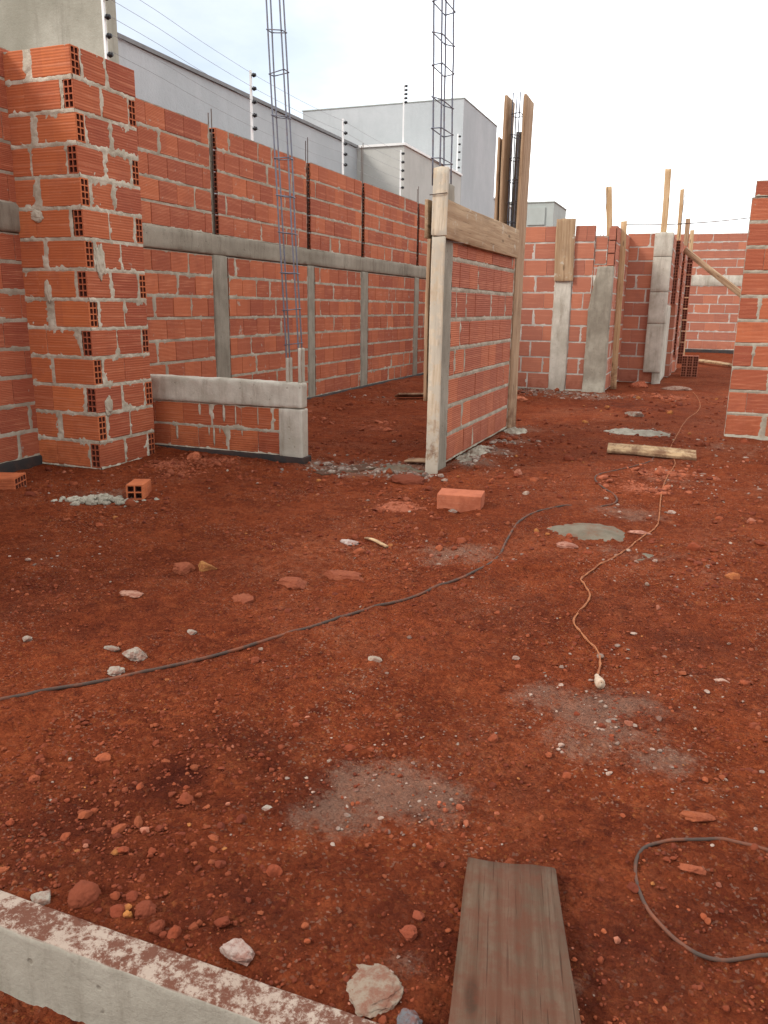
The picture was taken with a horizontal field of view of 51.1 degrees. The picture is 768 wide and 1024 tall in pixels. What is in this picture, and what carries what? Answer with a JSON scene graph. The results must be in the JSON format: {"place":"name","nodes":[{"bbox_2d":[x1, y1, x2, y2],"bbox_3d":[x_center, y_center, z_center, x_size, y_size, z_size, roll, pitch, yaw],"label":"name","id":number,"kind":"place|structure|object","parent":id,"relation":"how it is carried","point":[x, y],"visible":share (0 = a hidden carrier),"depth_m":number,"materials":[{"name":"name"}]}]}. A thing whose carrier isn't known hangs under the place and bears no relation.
{"place":"outdoors","nodes":[
{"label":"outdoors","id":0,"kind":"place"},
{"bbox_2d":[3,44,154,469],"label":"brick pier","id":1,"kind":"structure","parent":0,"point":[74,147],"depth_m":6.00,"materials":[{"name":"brick"}]},
{"bbox_2d":[0,352,767,1023],"bbox_3d":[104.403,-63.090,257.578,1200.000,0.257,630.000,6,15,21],"label":"ground","id":2,"kind":"structure","parent":0,"point":[344,882],"depth_m":2.64,"materials":[{"name":"red soil"}]},
{"bbox_2d":[0,472,26,489],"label":"hollow brick","id":3,"kind":"object","parent":2,"relation":"on","point":[11,480],"visible":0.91,"depth_m":5.54,"materials":[{"name":"brick"}]},
{"bbox_2d":[28,774,39,782],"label":"soil clod","id":4,"kind":"object","parent":2,"relation":"on","point":[33,778],"visible":1,"depth_m":2.15,"materials":[{"name":"soil"}]},
{"bbox_2d":[30,890,50,905],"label":"stone","id":5,"kind":"object","parent":2,"relation":"on","point":[42,898],"visible":0.81,"depth_m":1.74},
{"bbox_2d":[0,0,118,63],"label":"rendered wall","id":6,"kind":"structure","parent":2,"relation":"on","point":[27,24],"depth_m":8.41,"materials":[{"name":"concrete"}]},
{"bbox_2d":[67,880,100,909],"bbox_3d":[-0.654,0.838,1.754,0.066,0.055,0.071,-1,14,-8],"label":"soil clod","id":7,"kind":"object","parent":2,"relation":"on","point":[83,893],"visible":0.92,"depth_m":1.73,"materials":[{"name":"soil"}]},
{"bbox_2d":[95,752,110,762],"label":"soil clod","id":8,"kind":"object","parent":2,"relation":"on","point":[103,757],"visible":0.98,"depth_m":2.27,"materials":[{"name":"soil"}]},
{"bbox_2d":[51,493,159,506],"bbox_3d":[-1.824,-0.084,5.277,0.686,0.073,0.271,0,14,-4],"label":"mortar heap","id":9,"kind":"object","parent":2,"relation":"on","point":[103,499],"visible":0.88,"depth_m":5.23,"materials":[{"name":"concrete"}]},
{"bbox_2d":[104,645,120,650],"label":"stone","id":10,"kind":"object","parent":2,"relation":"on","point":[112,648],"visible":1,"depth_m":2.99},
{"bbox_2d":[107,666,124,675],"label":"stone","id":11,"kind":"object","parent":2,"relation":"on","point":[115,670],"visible":0.94,"depth_m":2.79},
{"bbox_2d":[120,590,143,597],"bbox_3d":[-1.132,0.366,3.588,0.127,0.017,0.061,6,15,21],"label":"brick shard","id":12,"kind":"object","parent":2,"relation":"on","point":[134,594],"visible":0.98,"depth_m":3.58,"materials":[{"name":"brick"}]},
{"bbox_2d":[122,647,147,660],"bbox_3d":[-0.901,0.520,2.930,0.088,0.053,0.087,6,15,21],"label":"stone","id":13,"kind":"object","parent":2,"relation":"on","point":[136,654],"visible":0.95,"depth_m":2.91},
{"bbox_2d":[125,479,151,499],"bbox_3d":[-1.653,-0.154,5.421,0.115,0.100,0.250,0,12,-4],"label":"hollow brick","id":14,"kind":"object","parent":2,"relation":"on","point":[138,489],"visible":0.97,"depth_m":5.34,"materials":[{"name":"brick"}]},
{"bbox_2d":[134,900,156,918],"bbox_3d":[-0.505,0.848,1.706,0.047,0.040,0.046,6,15,21],"label":"soil clod","id":15,"kind":"object","parent":2,"relation":"on","point":[145,909],"visible":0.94,"depth_m":1.70,"materials":[{"name":"soil"}]},
{"bbox_2d":[148,919,164,934],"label":"soil clod","id":16,"kind":"object","parent":2,"relation":"on","point":[156,927],"visible":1,"depth_m":1.66,"materials":[{"name":"soil"}]},
{"bbox_2d":[173,562,195,574],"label":"soil clod","id":17,"kind":"object","parent":2,"relation":"on","point":[181,568],"visible":0.88,"depth_m":3.90,"materials":[{"name":"soil"}]},
{"bbox_2d":[0,890,378,1023],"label":"footing beam","id":18,"kind":"structure","parent":2,"relation":"on","point":[73,968],"depth_m":1.56,"materials":[{"name":"concrete"}]},
{"bbox_2d":[73,783,307,938],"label":"soil clods","id":19,"kind":"object","parent":2,"relation":"on","point":[174,931],"visible":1,"depth_m":1.84,"materials":[{"name":"soil"}]},
{"bbox_2d":[187,452,200,459],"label":"brick shard","id":20,"kind":"object","parent":2,"relation":"on","point":[190,456],"visible":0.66,"depth_m":6.57,"materials":[{"name":"brick"}]},
{"bbox_2d":[198,561,216,570],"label":"soil clod","id":21,"kind":"object","parent":2,"relation":"on","point":[203,566],"visible":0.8,"depth_m":3.93,"materials":[{"name":"soil"}]},
{"bbox_2d":[0,47,426,471],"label":"boundary wall","id":22,"kind":"structure","parent":2,"relation":"on","point":[213,310],"depth_m":8.95,"materials":[{"name":"brick"}]},
{"bbox_2d":[101,0,113,59],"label":"electric fence post","id":23,"kind":"object","parent":22,"relation":"attached to","point":[106,35],"visible":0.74,"depth_m":6.80,"materials":[{"name":"metal"}]},
{"bbox_2d":[112,0,401,161],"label":"fence wire","id":24,"kind":"object","parent":23,"relation":"attached to","point":[239,79],"visible":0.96,"depth_m":8.41,"materials":[{"name":"metal"}]},
{"bbox_2d":[112,17,401,170],"bbox_3d":[-0.977,-4.872,9.963,0.052,0.205,7.070,6,15,21],"label":"fence wire","id":25,"kind":"object","parent":23,"relation":"attached to","point":[231,88],"visible":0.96,"depth_m":8.21,"materials":[{"name":"metal"}]},
{"bbox_2d":[113,35,401,179],"bbox_3d":[-0.979,-4.742,9.996,0.052,0.205,7.070,6,15,21],"label":"fence wire","id":26,"kind":"object","parent":23,"relation":"attached to","point":[240,107],"visible":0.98,"depth_m":8.46,"materials":[{"name":"metal"}]},
{"bbox_2d":[140,0,401,152],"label":"fence wire","id":27,"kind":"object","parent":23,"relation":"attached to","point":[253,74],"visible":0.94,"depth_m":8.66,"materials":[{"name":"metal"}]},
{"bbox_2d":[249,70,257,140],"bbox_3d":[-1.448,-4.242,8.965,0.076,1.240,0.048,6,15,21],"label":"electric fence post","id":28,"kind":"object","parent":22,"relation":"attached to","point":[251,75],"visible":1,"depth_m":8.89,"materials":[{"name":"metal"}]},
{"bbox_2d":[111,51,396,186],"bbox_3d":[-0.981,-4.611,10.030,0.052,0.205,7.070,6,15,21],"label":"fence wire","id":29,"kind":"object","parent":28,"relation":"attached to","point":[233,117],"visible":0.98,"depth_m":8.38,"materials":[{"name":"metal"}]},
{"bbox_2d":[342,119,347,174],"bbox_3d":[-0.546,-4.798,11.186,0.076,1.240,0.048,6,15,21],"label":"electric fence post","id":30,"kind":"object","parent":22,"relation":"attached to","point":[343,144],"visible":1,"depth_m":11.11,"materials":[{"name":"metal"}]},
{"bbox_2d":[399,150,404,195],"bbox_3d":[0.293,-5.305,13.255,0.076,1.220,0.048,6,15,21],"label":"electric fence post","id":31,"kind":"object","parent":22,"relation":"attached to","point":[401,163],"visible":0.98,"depth_m":13.17,"materials":[{"name":"metal"}]},
{"bbox_2d":[150,374,310,463],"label":"wall","id":32,"kind":"structure","parent":2,"relation":"on","point":[260,419],"depth_m":6.73,"materials":[{"name":"brick"}]},
{"bbox_2d":[265,0,304,382],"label":"rebar cage","id":33,"kind":"object","parent":32,"relation":"on","point":[289,369],"visible":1,"depth_m":6.18,"materials":[{"name":"metal"}]},
{"bbox_2d":[219,938,254,965],"bbox_3d":[-0.288,0.879,1.599,0.078,0.045,0.044,12,18,37],"label":"stone","id":34,"kind":"object","parent":2,"relation":"on","point":[239,951],"visible":1,"depth_m":1.58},
{"bbox_2d":[231,593,253,602],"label":"soil clod","id":35,"kind":"object","parent":2,"relation":"on","point":[245,598],"visible":0.84,"depth_m":3.53,"materials":[{"name":"soil"}]},
{"bbox_2d":[277,577,306,589],"bbox_3d":[-0.424,0.330,3.739,0.138,0.051,0.114,6,15,21],"label":"soil clod","id":36,"kind":"object","parent":2,"relation":"on","point":[290,583],"visible":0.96,"depth_m":3.72,"materials":[{"name":"soil"}]},
{"bbox_2d":[117,32,510,275],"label":"neighbouring house","id":37,"kind":"structure","parent":2,"relation":"on","point":[473,176],"depth_m":14.08,"materials":[{"name":"grey paint"}]},
{"bbox_2d":[402,83,407,142],"bbox_3d":[0.359,-6.801,13.719,0.076,0.950,0.048,6,15,21],"label":"electric fence post","id":38,"kind":"object","parent":37,"relation":"on","point":[404,95],"visible":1,"depth_m":13.67,"materials":[{"name":"metal"}]},
{"bbox_2d":[456,134,460,170],"bbox_3d":[1.548,-7.437,16.677,0.076,0.750,0.048,6,15,21],"label":"electric fence post","id":39,"kind":"object","parent":37,"relation":"on","point":[459,144],"visible":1,"depth_m":16.67,"materials":[{"name":"metal"}]},
{"bbox_2d":[0,457,653,700],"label":"power cable","id":40,"kind":"object","parent":2,"relation":"on","point":[220,653],"visible":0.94,"depth_m":3.09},
{"bbox_2d":[323,570,362,580],"bbox_3d":[-0.193,0.310,3.842,0.214,0.056,0.099,3,15,10],"label":"soil clod","id":41,"kind":"object","parent":2,"relation":"on","point":[338,574],"visible":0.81,"depth_m":3.82,"materials":[{"name":"soil"}]},
{"bbox_2d":[311,464,378,475],"bbox_3d":[-0.318,-0.331,6.406,0.556,0.027,0.198,-10,18,-38],"label":"mortar rubble","id":42,"kind":"object","parent":2,"relation":"on","point":[362,467],"visible":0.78,"depth_m":6.39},
{"bbox_2d":[340,539,358,545],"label":"stone","id":43,"kind":"object","parent":2,"relation":"on","point":[349,542],"visible":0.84,"depth_m":4.41,"materials":[{"name":"stone"}]},
{"bbox_2d":[346,963,403,1017],"bbox_3d":[-0.022,0.908,1.526,0.114,0.019,0.130,6,15,21],"label":"concrete lump","id":44,"kind":"object","parent":2,"relation":"on","point":[377,988],"visible":1,"depth_m":1.52,"materials":[{"name":"concrete"}]},
{"bbox_2d":[368,656,381,662],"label":"stone","id":45,"kind":"object","parent":2,"relation":"on","point":[375,658],"visible":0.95,"depth_m":2.89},
{"bbox_2d":[364,537,388,547],"bbox_3d":[-0.042,0.161,4.395,0.031,0.016,0.227,-8,15,-32],"label":"ground plank","id":46,"kind":"object","parent":2,"relation":"on","point":[378,542],"visible":1,"depth_m":4.37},
{"bbox_2d":[0,486,758,943],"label":"soil clods","id":47,"kind":"object","parent":2,"relation":"on","point":[120,828],"visible":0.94,"depth_m":2.22,"materials":[{"name":"soil"}]},
{"bbox_2d":[0,488,767,1023],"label":"soil clods","id":48,"kind":"object","parent":2,"relation":"on","point":[306,924],"visible":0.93,"depth_m":2.24,"materials":[{"name":"soil"}]},
{"bbox_2d":[6,388,767,1009],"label":"cement crumbs","id":49,"kind":"object","parent":2,"relation":"on","point":[516,656],"visible":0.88,"depth_m":2.81,"materials":[{"name":"concrete"}]},
{"bbox_2d":[24,380,767,595],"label":"rubble","id":50,"kind":"object","parent":2,"relation":"on","point":[692,546],"visible":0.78,"depth_m":5.85,"materials":[{"name":"soil"}]},
{"bbox_2d":[380,464,424,472],"bbox_3d":[0.122,-0.345,6.510,0.585,0.073,0.358,6,15,21],"label":"mortar spill","id":51,"kind":"object","parent":2,"relation":"on","point":[403,467],"visible":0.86,"depth_m":6.44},
{"bbox_2d":[399,925,416,941],"bbox_3d":[0.052,0.871,1.666,0.036,0.027,0.033,14,19,41],"label":"brick shard","id":52,"kind":"object","parent":2,"relation":"on","point":[408,932],"visible":1,"depth_m":1.66,"materials":[{"name":"brick"}]},
{"bbox_2d":[391,473,425,484],"bbox_3d":[0.175,-0.235,5.963,0.263,0.096,0.219,6,15,21],"label":"soil clod","id":53,"kind":"object","parent":2,"relation":"on","point":[408,479],"visible":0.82,"depth_m":5.90,"materials":[{"name":"soil"}]},
{"bbox_2d":[394,393,422,396],"bbox_3d":[0.662,-1.671,11.416,1.064,0.034,0.167,-5,-4,-23],"label":"ground plank","id":54,"kind":"object","parent":2,"relation":"on","point":[409,395],"visible":0.46,"depth_m":11.25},
{"bbox_2d":[397,1008,422,1023],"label":"stone","id":55,"kind":"object","parent":2,"relation":"on","point":[406,1016],"visible":1,"depth_m":1.45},
{"bbox_2d":[404,458,425,462],"bbox_3d":[0.304,-0.429,6.704,0.260,0.023,0.099,6,21,25],"label":"ground plank","id":56,"kind":"object","parent":2,"relation":"on","point":[421,460],"visible":0.6,"depth_m":6.70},
{"bbox_2d":[412,910,424,921],"bbox_3d":[0.072,0.860,1.710,0.030,0.025,0.034,6,15,21],"label":"brick shard","id":57,"kind":"object","parent":2,"relation":"on","point":[418,916],"visible":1,"depth_m":1.70,"materials":[{"name":"brick"}]},
{"bbox_2d":[138,389,726,854],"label":"brick crumbs","id":58,"kind":"object","parent":2,"relation":"on","point":[642,485],"visible":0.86,"depth_m":6.26,"materials":[{"name":"brick"}]},
{"bbox_2d":[425,236,445,473],"bbox_3d":[0.384,-1.134,6.059,0.106,1.792,0.034,7,15,21],"label":"formwork board","id":59,"kind":"object","parent":2,"relation":"on","point":[435,343],"visible":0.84,"depth_m":6.04,"materials":[{"name":"brown wood"}]},
{"bbox_2d":[280,387,601,478],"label":"cement crumbs","id":60,"kind":"object","parent":2,"relation":"on","point":[425,475],"visible":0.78,"depth_m":6.54,"materials":[{"name":"concrete"}]},
{"bbox_2d":[437,488,484,511],"bbox_3d":[0.501,-0.072,5.240,0.285,0.115,0.190,4,15,13],"label":"hollow brick","id":61,"kind":"object","parent":2,"relation":"on","point":[461,500],"visible":0.83,"depth_m":5.16,"materials":[{"name":"brick"}]},
{"bbox_2d":[432,183,514,469],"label":"partition wall","id":62,"kind":"structure","parent":2,"relation":"on","point":[477,318],"depth_m":7.00,"materials":[{"name":"brick"}]},
{"bbox_2d":[423,239,431,400],"bbox_3d":[0.343,-1.440,6.083,0.036,1.189,0.151,6,15,21],"label":"formwork board","id":63,"kind":"object","parent":62,"relation":"attached to","point":[427,313],"visible":0.53,"depth_m":6.02,"materials":[{"name":"brown wood"}]},
{"bbox_2d":[424,199,431,238],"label":"formwork board","id":64,"kind":"object","parent":62,"relation":"attached to","point":[428,217],"visible":0.16,"depth_m":5.87,"materials":[{"name":"brown wood"}]},
{"bbox_2d":[431,166,449,235],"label":"formwork board","id":65,"kind":"object","parent":62,"relation":"attached to","point":[440,201],"visible":1,"depth_m":5.76,"materials":[{"name":"brown wood"}]},
{"bbox_2d":[431,0,455,185],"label":"rebar cage","id":66,"kind":"object","parent":62,"relation":"on","point":[433,158],"visible":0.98,"depth_m":5.71,"materials":[{"name":"metal"}]},
{"bbox_2d":[445,199,518,257],"bbox_3d":[0.888,-2.399,6.928,0.037,0.278,2.460,6,15,21],"label":"formwork board","id":67,"kind":"object","parent":62,"relation":"attached to","point":[468,227],"visible":0.98,"depth_m":6.66,"materials":[{"name":"brown wood"}]},
{"bbox_2d":[494,137,501,220],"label":"formwork board","id":68,"kind":"object","parent":62,"relation":"attached to","point":[498,174],"visible":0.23,"depth_m":8.02,"materials":[{"name":"brown wood"}]},
{"bbox_2d":[499,95,514,224],"bbox_3d":[1.236,-3.095,8.213,0.038,2.063,0.364,6,14,21],"label":"formwork board","id":69,"kind":"object","parent":62,"relation":"attached to","point":[505,169],"visible":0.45,"depth_m":8.04,"materials":[{"name":"brown wood"}]},
{"bbox_2d":[506,92,523,227],"bbox_3d":[1.322,-3.402,8.130,0.102,1.500,0.198,6,15,21],"label":"rebar cage","id":70,"kind":"object","parent":62,"relation":"on","point":[517,160],"visible":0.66,"depth_m":8.07,"materials":[{"name":"metal"}]},
{"bbox_2d":[512,132,521,227],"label":"formwork board","id":71,"kind":"object","parent":62,"relation":"attached to","point":[515,162],"visible":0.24,"depth_m":8.29,"materials":[{"name":"brown wood"}]},
{"bbox_2d":[455,445,494,461],"bbox_3d":[0.782,-0.506,7.058,0.253,0.102,1.050,6,15,21],"label":"mortar spill","id":72,"kind":"object","parent":2,"relation":"on","point":[478,450],"visible":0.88,"depth_m":6.98,"materials":[{"name":"concrete"}]},
{"bbox_2d":[448,857,580,1023],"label":"ground plank","id":73,"kind":"object","parent":2,"relation":"on","point":[512,964],"visible":1,"depth_m":1.57,"materials":[{"name":"wood"}]},
{"bbox_2d":[502,427,526,433],"bbox_3d":[1.381,-0.856,8.485,0.283,0.085,0.621,6,15,21],"label":"mortar spill","id":74,"kind":"object","parent":2,"relation":"on","point":[513,430],"visible":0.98,"depth_m":8.35,"materials":[{"name":"concrete"}]},
{"bbox_2d":[506,94,533,428],"bbox_3d":[1.395,-2.472,8.309,0.042,3.299,0.374,6,15,21],"label":"formwork board","id":75,"kind":"object","parent":2,"relation":"on","point":[525,151],"visible":0.84,"depth_m":8.24,"materials":[{"name":"brown wood"}]},
{"bbox_2d":[510,201,566,226],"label":"building","id":76,"kind":"structure","parent":2,"relation":"on","point":[544,213],"depth_m":28.38,"materials":[{"name":"paint"}]},
{"bbox_2d":[556,541,578,548],"bbox_3d":[1.005,0.188,4.410,0.125,0.042,0.080,6,15,21],"label":"brick shard","id":77,"kind":"object","parent":2,"relation":"on","point":[564,544],"visible":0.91,"depth_m":4.39,"materials":[{"name":"brick"}]},
{"bbox_2d":[518,225,629,392],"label":"brick wall","id":78,"kind":"structure","parent":2,"relation":"on","point":[566,334],"depth_m":12.39,"materials":[{"name":"brick"}]},
{"bbox_2d":[554,218,575,280],"bbox_3d":[2.732,-3.957,12.154,0.294,0.906,0.038,5,15,21],"label":"formwork board","id":79,"kind":"object","parent":78,"relation":"attached to","point":[564,250],"visible":1,"depth_m":12.14,"materials":[{"name":"brown wood"}]},
{"bbox_2d":[606,186,611,253],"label":"formwork board","id":80,"kind":"object","parent":78,"relation":"attached to","point":[609,210],"visible":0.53,"depth_m":12.03,"materials":[{"name":"brown wood"}]},
{"bbox_2d":[627,217,749,224],"bbox_3d":[6.331,-5.397,14.628,6.035,0.737,0.490,-8,17,-30],"label":"overhead cable","id":81,"kind":"object","parent":78,"relation":"attached to","point":[689,223],"visible":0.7,"depth_m":14.46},
{"bbox_2d":[547,523,624,541],"bbox_3d":[1.175,0.115,4.699,0.503,0.050,0.392,6,15,21],"label":"mortar spill","id":82,"kind":"object","parent":2,"relation":"on","point":[586,531],"visible":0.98,"depth_m":4.64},
{"bbox_2d":[610,221,626,388],"bbox_3d":[3.719,-3.248,12.748,0.099,2.583,0.040,5,15,21],"label":"formwork board","id":83,"kind":"object","parent":2,"relation":"on","point":[620,280],"visible":0.98,"depth_m":12.74,"materials":[{"name":"brown wood"}]},
{"bbox_2d":[625,411,643,416],"bbox_3d":[3.073,-1.188,9.863,0.245,0.091,0.173,6,15,21],"label":"concrete lump","id":84,"kind":"object","parent":2,"relation":"on","point":[635,414],"visible":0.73,"depth_m":9.79,"materials":[{"name":"concrete"}]},
{"bbox_2d":[572,393,700,688],"bbox_3d":[2.785,-0.658,7.759,0.275,0.049,11.136,7,15,22],"label":"lamp cord","id":85,"kind":"object","parent":2,"relation":"on","point":[599,681],"visible":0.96,"depth_m":3.56,"materials":[{"name":"white plastic"}]},
{"bbox_2d":[605,428,670,436],"bbox_3d":[2.672,-0.834,8.507,0.823,0.093,0.524,6,15,21],"label":"mortar spill","id":86,"kind":"object","parent":2,"relation":"on","point":[628,431],"visible":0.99,"depth_m":8.38,"materials":[{"name":"concrete"}]},
{"bbox_2d":[629,381,648,387],"bbox_3d":[4.280,-2.111,13.476,0.293,0.171,0.262,0,14,-4],"label":"brick shard","id":87,"kind":"object","parent":2,"relation":"on","point":[640,384],"visible":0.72,"depth_m":13.40,"materials":[{"name":"brick"}]},
{"bbox_2d":[627,530,651,534],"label":"brick shard","id":88,"kind":"object","parent":2,"relation":"on","point":[638,532],"visible":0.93,"depth_m":4.66,"materials":[{"name":"brick"}]},
{"bbox_2d":[607,443,696,460],"bbox_3d":[2.371,-0.538,7.133,0.756,0.040,0.160,7,33,16],"label":"ground plank","id":89,"kind":"object","parent":2,"relation":"on","point":[654,451],"visible":1,"depth_m":7.10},
{"bbox_2d":[618,232,693,383],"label":"brick wall","id":90,"kind":"structure","parent":2,"relation":"on","point":[652,350],"depth_m":14.07,"materials":[{"name":"brick"}]},
{"bbox_2d":[660,169,671,231],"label":"formwork board","id":91,"kind":"object","parent":90,"relation":"on","point":[666,196],"visible":1,"depth_m":13.49,"materials":[{"name":"brown wood"}]},
{"bbox_2d":[677,189,683,239],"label":"formwork board","id":92,"kind":"object","parent":90,"relation":"attached to","point":[680,208],"visible":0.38,"depth_m":15.14,"materials":[{"name":"brown wood"}]},
{"bbox_2d":[676,156,689,256],"bbox_3d":[5.359,-5.467,14.405,0.061,1.700,0.011,6,15,21],"label":"starter bar","id":93,"kind":"object","parent":90,"relation":"attached to","point":[683,205],"visible":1,"depth_m":14.39,"materials":[{"name":"metal"}]},
{"bbox_2d":[679,218,690,345],"bbox_3d":[6.477,-4.960,17.432,0.111,2.653,0.041,5,16,21],"label":"formwork board","id":94,"kind":"object","parent":90,"relation":"attached to","point":[686,233],"visible":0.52,"depth_m":17.17,"materials":[{"name":"brown wood"}]},
{"bbox_2d":[574,233,747,353],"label":"brick wall","id":95,"kind":"structure","parent":2,"relation":"on","point":[713,310],"depth_m":24.51,"materials":[{"name":"brick"}]},
{"bbox_2d":[660,386,691,390],"bbox_3d":[4.838,-2.019,13.238,0.469,0.105,0.315,-1,15,-9],"label":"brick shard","id":96,"kind":"object","parent":2,"relation":"on","point":[676,388],"visible":0.69,"depth_m":13.20,"materials":[{"name":"brick"}]},
{"bbox_2d":[680,366,686,376],"bbox_3d":[5.917,-2.781,15.880,0.098,0.200,0.280,6,15,21],"label":"hollow brick","id":97,"kind":"object","parent":2,"relation":"on","point":[683,371],"visible":0.95,"depth_m":15.77,"materials":[{"name":"brick"}]},
{"bbox_2d":[684,230,693,354],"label":"formwork board","id":98,"kind":"object","parent":2,"relation":"on","point":[691,239],"visible":0.34,"depth_m":19.14,"materials":[{"name":"brown wood"}]},
{"bbox_2d":[686,366,691,376],"bbox_3d":[6.012,-2.770,15.844,0.098,0.200,0.280,6,15,21],"label":"hollow brick","id":99,"kind":"object","parent":2,"relation":"on","point":[689,372],"visible":0.93,"depth_m":15.75,"materials":[{"name":"brick"}]},
{"bbox_2d":[687,355,692,366],"bbox_3d":[6.015,-2.968,15.793,0.098,0.200,0.280,6,15,21],"label":"hollow brick","id":100,"kind":"object","parent":99,"relation":"on","point":[690,361],"visible":0.98,"depth_m":15.69,"materials":[{"name":"brick"}]},
{"bbox_2d":[677,863,706,874],"bbox_3d":[0.711,0.825,1.857,0.064,0.020,0.024,6,15,21],"label":"brick shard","id":101,"kind":"object","parent":2,"relation":"on","point":[699,870],"visible":1,"depth_m":1.85,"materials":[{"name":"brick"}]},
{"bbox_2d":[679,811,715,821],"bbox_3d":[0.796,0.776,2.041,0.084,0.031,0.044,0,14,-1],"label":"brick shard","id":102,"kind":"object","parent":2,"relation":"on","point":[693,816],"visible":0.99,"depth_m":2.03,"materials":[{"name":"brick"}]},
{"bbox_2d":[633,837,767,962],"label":"power cable","id":103,"kind":"object","parent":2,"relation":"on","point":[693,951],"visible":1,"depth_m":1.75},
{"bbox_2d":[698,359,731,366],"bbox_3d":[7.863,-3.590,19.286,0.139,0.050,2.030,-12,15,-3],"label":"ground plank","id":104,"kind":"object","parent":2,"relation":"on","point":[716,362],"visible":0.7,"depth_m":19.01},
{"bbox_2d":[724,572,739,579],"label":"soil clod","id":105,"kind":"object","parent":2,"relation":"on","point":[731,575],"visible":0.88,"depth_m":3.88,"materials":[{"name":"soil"}]},
{"bbox_2d":[724,180,767,439],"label":"brick wall","id":106,"kind":"structure","parent":2,"relation":"on","point":[747,412],"depth_m":8.05,"materials":[{"name":"brick"}]},
{"bbox_3d":[6.413,-3.034,14.290,0.101,1.542,0.079,6,15,21],"label":"prop post","id":107,"kind":"object","parent":2,"relation":"on","visible":0},
{"bbox_2d":[683,247,740,296],"bbox_3d":[6.033,-4.330,14.633,0.059,0.109,1.796,-7,47,-27],"label":"brace plank","id":108,"kind":"object","parent":107,"relation":"attached to","point":[719,277],"visible":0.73,"depth_m":14.65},
{"bbox_2d":[115,0,767,235],"label":"sky","id":109,"kind":"structure","parent":0,"point":[659,84],"materials":[{"name":"white"}]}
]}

